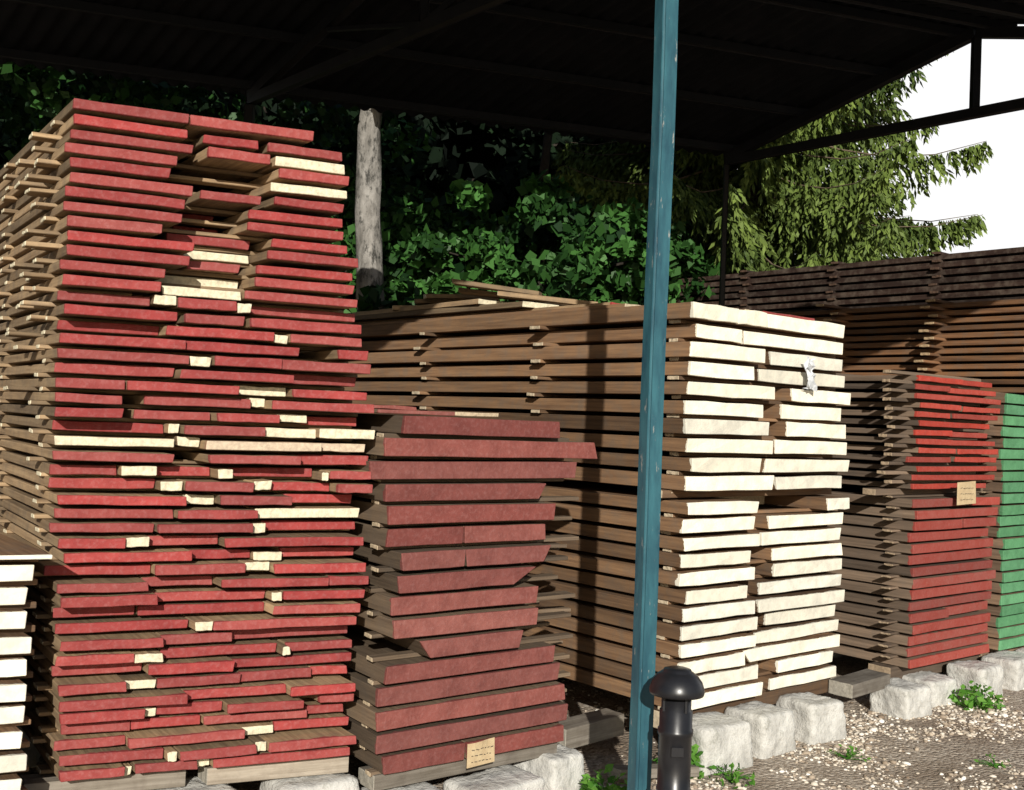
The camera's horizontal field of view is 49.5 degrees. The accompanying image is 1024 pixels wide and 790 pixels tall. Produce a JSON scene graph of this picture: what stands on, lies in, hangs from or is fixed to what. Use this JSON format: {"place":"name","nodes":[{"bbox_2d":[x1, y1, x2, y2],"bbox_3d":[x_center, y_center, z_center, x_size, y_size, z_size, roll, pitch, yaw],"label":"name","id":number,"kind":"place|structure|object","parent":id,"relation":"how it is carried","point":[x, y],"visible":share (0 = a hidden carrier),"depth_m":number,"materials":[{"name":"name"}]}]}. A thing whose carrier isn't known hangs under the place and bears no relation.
{"place":"outdoors","nodes":[
{"label":"outdoors","id":0,"kind":"place"},
{"bbox_2d":[16,725,40,767],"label":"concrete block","id":1,"kind":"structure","parent":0,"point":[33,754],"depth_m":4.52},
{"bbox_2d":[16,654,1023,789],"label":"ground","id":2,"kind":"structure","parent":0,"point":[929,761],"depth_m":5.13,"materials":[{"name":"grey gravel"}]},
{"bbox_2d":[0,61,65,85],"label":"deciduous tree","id":3,"kind":"object","parent":2,"relation":"on","point":[13,73],"visible":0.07,"depth_m":8.88,"materials":[{"name":"green plant"}]},
{"bbox_2d":[0,68,183,161],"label":"deciduous tree","id":4,"kind":"object","parent":2,"relation":"on","point":[58,95],"visible":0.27,"depth_m":9.70,"materials":[{"name":"green plant"}]},
{"bbox_2d":[154,776,235,789],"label":"concrete block","id":5,"kind":"object","parent":2,"relation":"on","point":[194,783],"depth_m":3.80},
{"bbox_2d":[260,773,359,789],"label":"concrete block","id":6,"kind":"object","parent":2,"relation":"on","point":[339,781],"depth_m":3.91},
{"bbox_2d":[0,98,374,789],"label":"red end lumber stack","id":7,"kind":"object","parent":6,"relation":"on","point":[176,486],"visible":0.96,"depth_m":3.76,"materials":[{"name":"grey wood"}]},
{"bbox_2d":[160,84,466,407],"bbox_3d":[-2.451,-1.372,10.666,4.061,6.011,2.196,2,-1,0],"label":"deciduous tree","id":8,"kind":"object","parent":2,"relation":"on","point":[326,126],"visible":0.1,"depth_m":10.52,"materials":[{"name":"green plant"}]},
{"bbox_2d":[0,70,737,312],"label":"distant trees","id":9,"kind":"object","parent":2,"relation":"on","point":[500,161],"visible":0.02,"depth_m":13.56,"materials":[{"name":"green plant"}]},
{"bbox_2d":[336,108,428,311],"bbox_3d":[-1.567,-1.882,8.522,5.594,7.013,2.520,2,-1,0],"label":"deciduous tree","id":10,"kind":"object","parent":2,"relation":"on","point":[370,288],"visible":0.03,"depth_m":8.59,"materials":[{"name":"grey plant"}]},
{"bbox_2d":[360,781,440,789],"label":"concrete block","id":11,"kind":"object","parent":2,"relation":"on","point":[424,785],"depth_m":4.10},
{"bbox_2d":[443,764,544,789],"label":"concrete block","id":12,"kind":"object","parent":2,"relation":"on","point":[507,777],"depth_m":4.21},
{"bbox_2d":[0,0,1023,789],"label":"open timber shed","id":13,"kind":"structure","parent":2,"relation":"on","point":[736,80],"depth_m":6.05,"materials":[{"name":"paint"}]},
{"bbox_2d":[330,131,727,312],"bbox_3d":[0.154,-1.278,10.398,3.976,6.010,1.902,2,-1,0],"label":"deciduous tree","id":14,"kind":"object","parent":2,"relation":"on","point":[577,265],"visible":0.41,"depth_m":10.12,"materials":[{"name":"green plant"}]},
{"bbox_2d":[512,744,584,789],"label":"concrete block","id":15,"kind":"object","parent":2,"relation":"on","point":[562,768],"depth_m":4.47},
{"bbox_2d":[579,764,626,789],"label":"weed plant","id":16,"kind":"object","parent":2,"relation":"on","point":[590,784],"visible":0.98,"depth_m":4.45,"materials":[{"name":"green plant"}]},
{"bbox_2d":[649,665,704,789],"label":"bollard","id":17,"kind":"object","parent":2,"relation":"on","point":[677,689],"visible":1,"depth_m":3.53,"materials":[{"name":"metal"}]},
{"bbox_2d":[653,744,704,779],"bbox_3d":[0.721,1.543,4.749,0.233,0.201,0.222,2,-1,0],"label":"weed plant","id":18,"kind":"object","parent":2,"relation":"on","point":[695,759],"visible":0.16,"depth_m":4.71,"materials":[{"name":"green plant"}]},
{"bbox_2d":[692,711,752,775],"bbox_3d":[0.884,1.550,4.928,0.331,0.234,0.254,3,-1,-36],"label":"concrete block","id":19,"kind":"object","parent":2,"relation":"on","point":[720,739],"depth_m":4.84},
{"bbox_2d":[708,762,754,788],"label":"weed plant","id":20,"kind":"object","parent":2,"relation":"on","point":[736,775],"visible":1,"depth_m":4.67,"materials":[{"name":"green plant"}]},
{"bbox_2d":[724,701,795,758],"bbox_3d":[1.157,1.569,5.195,0.274,0.222,0.254,3,-2,-41],"label":"concrete block","id":21,"kind":"object","parent":2,"relation":"on","point":[773,730],"depth_m":5.10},
{"bbox_2d":[271,279,850,728],"bbox_3d":[-0.178,0.434,6.964,1.360,2.128,4.486,3,-2,-40],"label":"lumber stack","id":22,"kind":"object","parent":21,"relation":"on","point":[747,597],"visible":0.56,"depth_m":5.39,"materials":[{"name":"wood"}]},
{"bbox_2d":[543,54,993,275],"bbox_3d":[2.608,-3.551,12.196,6.310,12.201,6.155,2,-1,0],"label":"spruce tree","id":23,"kind":"object","parent":2,"relation":"on","point":[789,211],"visible":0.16,"depth_m":11.08,"materials":[{"name":"green plant"}]},
{"bbox_2d":[544,247,1023,312],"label":"dark lumber stack","id":24,"kind":"object","parent":2,"relation":"on","point":[987,275],"visible":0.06,"depth_m":8.79,"materials":[{"name":"brown wood"}]},
{"bbox_2d":[776,692,846,744],"bbox_3d":[1.468,1.592,5.460,0.278,0.218,0.254,3,-1,-35],"label":"concrete block","id":25,"kind":"object","parent":2,"relation":"on","point":[819,719],"depth_m":5.37,"materials":[{"name":"grey concrete"}]},
{"bbox_2d":[557,669,889,779],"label":"grey timber offcuts","id":26,"kind":"object","parent":25,"relation":"on","point":[580,730],"visible":0.68,"depth_m":4.93,"materials":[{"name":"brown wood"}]},
{"bbox_2d":[832,653,840,658],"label":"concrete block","id":27,"kind":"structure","parent":2,"relation":"on","point":[836,655],"depth_m":7.33,"materials":[{"name":"grey concrete"}]},
{"bbox_2d":[826,744,871,761],"bbox_3d":[1.541,1.635,5.093,0.153,0.068,0.196,3,-1,-23],"label":"weed plant","id":28,"kind":"object","parent":2,"relation":"on","point":[848,755],"visible":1,"depth_m":5.08,"materials":[{"name":"green plant"}]},
{"bbox_2d":[869,677,931,719],"bbox_3d":[2.080,1.635,5.943,0.250,0.193,0.248,3,-1,-37],"label":"concrete block","id":29,"kind":"object","parent":2,"relation":"on","point":[901,698],"depth_m":5.86,"materials":[{"name":"grey concrete"}]},
{"bbox_2d":[902,671,957,706],"bbox_3d":[2.330,1.656,6.234,0.264,0.174,0.254,3,-1,-37],"label":"concrete block","id":30,"kind":"object","parent":2,"relation":"on","point":[942,687],"depth_m":6.15,"materials":[{"name":"grey concrete"}]},
{"bbox_2d":[740,370,1000,678],"bbox_3d":[2.132,0.748,6.906,1.305,1.737,1.426,3,-2,-39],"label":"bright red end lumber stack","id":31,"kind":"object","parent":30,"relation":"on","point":[916,573],"visible":0.6,"depth_m":6.36,"materials":[{"name":"wood"}]},
{"bbox_2d":[946,660,1003,699],"bbox_3d":[2.680,1.655,6.437,0.286,0.211,0.255,3,-2,-41],"label":"concrete block","id":32,"kind":"object","parent":2,"relation":"on","point":[987,673],"depth_m":6.36,"materials":[{"name":"grey concrete"}]},
{"bbox_2d":[948,680,1004,711],"bbox_3d":[2.562,1.658,6.120,0.271,0.158,0.287,3,-1,-20],"label":"weed plant","id":33,"kind":"object","parent":2,"relation":"on","point":[983,702],"visible":1,"depth_m":6.08,"materials":[{"name":"green plant"}]},
{"bbox_2d":[973,754,1011,768],"bbox_3d":[2.211,1.670,5.059,0.168,0.047,0.152,3,-1,-37],"label":"weed plant","id":34,"kind":"object","parent":2,"relation":"on","point":[994,764],"visible":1,"depth_m":5.05,"materials":[{"name":"green plant"}]},
{"bbox_2d":[981,650,1023,690],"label":"concrete block","id":35,"kind":"object","parent":2,"relation":"on","point":[1011,663],"depth_m":6.59,"materials":[{"name":"grey concrete"}]},
{"bbox_2d":[727,392,1023,660],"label":"lumber stack","id":36,"kind":"object","parent":35,"relation":"on","point":[1004,432],"visible":0.05,"depth_m":6.85,"materials":[{"name":"wood"}]},
{"bbox_2d":[780,299,1023,394],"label":"brown lumber stack","id":37,"kind":"object","parent":36,"relation":"on","point":[983,341],"visible":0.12,"depth_m":7.35,"materials":[{"name":"brown wood"}]},
{"bbox_2d":[1015,648,1023,652],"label":"concrete block","id":38,"kind":"object","parent":2,"relation":"on","point":[1021,650],"depth_m":7.02,"materials":[{"name":"grey concrete"}]},
{"bbox_2d":[442,658,1023,789],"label":"gravel","id":39,"kind":"structure","parent":0,"point":[943,718],"depth_m":5.40,"materials":[{"name":"beige gravel"}]},
{"bbox_2d":[820,24,1023,257],"label":"sky","id":40,"kind":"structure","parent":0,"point":[996,193],"materials":[{"name":"white"}]},
{"bbox_3d":[-2.056,1.476,3.432,0.315,0.101,0.253,3,-1,-32],"label":"concrete block","id":41,"kind":"object","parent":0,"visible":0},
{"bbox_2d":[0,533,52,789],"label":"cream end lumber stack","id":42,"kind":"object","parent":41,"relation":"on","point":[16,568],"visible":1,"depth_m":3.36,"materials":[{"name":"beige wood"}]},
{"bbox_3d":[-1.756,1.508,6.202,0.315,0.164,0.249,3,-1,-32],"label":"concrete block","id":43,"kind":"object","parent":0,"visible":0},
{"bbox_2d":[312,405,596,789],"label":"red beam stack","id":44,"kind":"object","parent":43,"relation":"on","point":[452,670],"visible":0.66,"depth_m":4.17,"materials":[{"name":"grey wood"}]}
]}

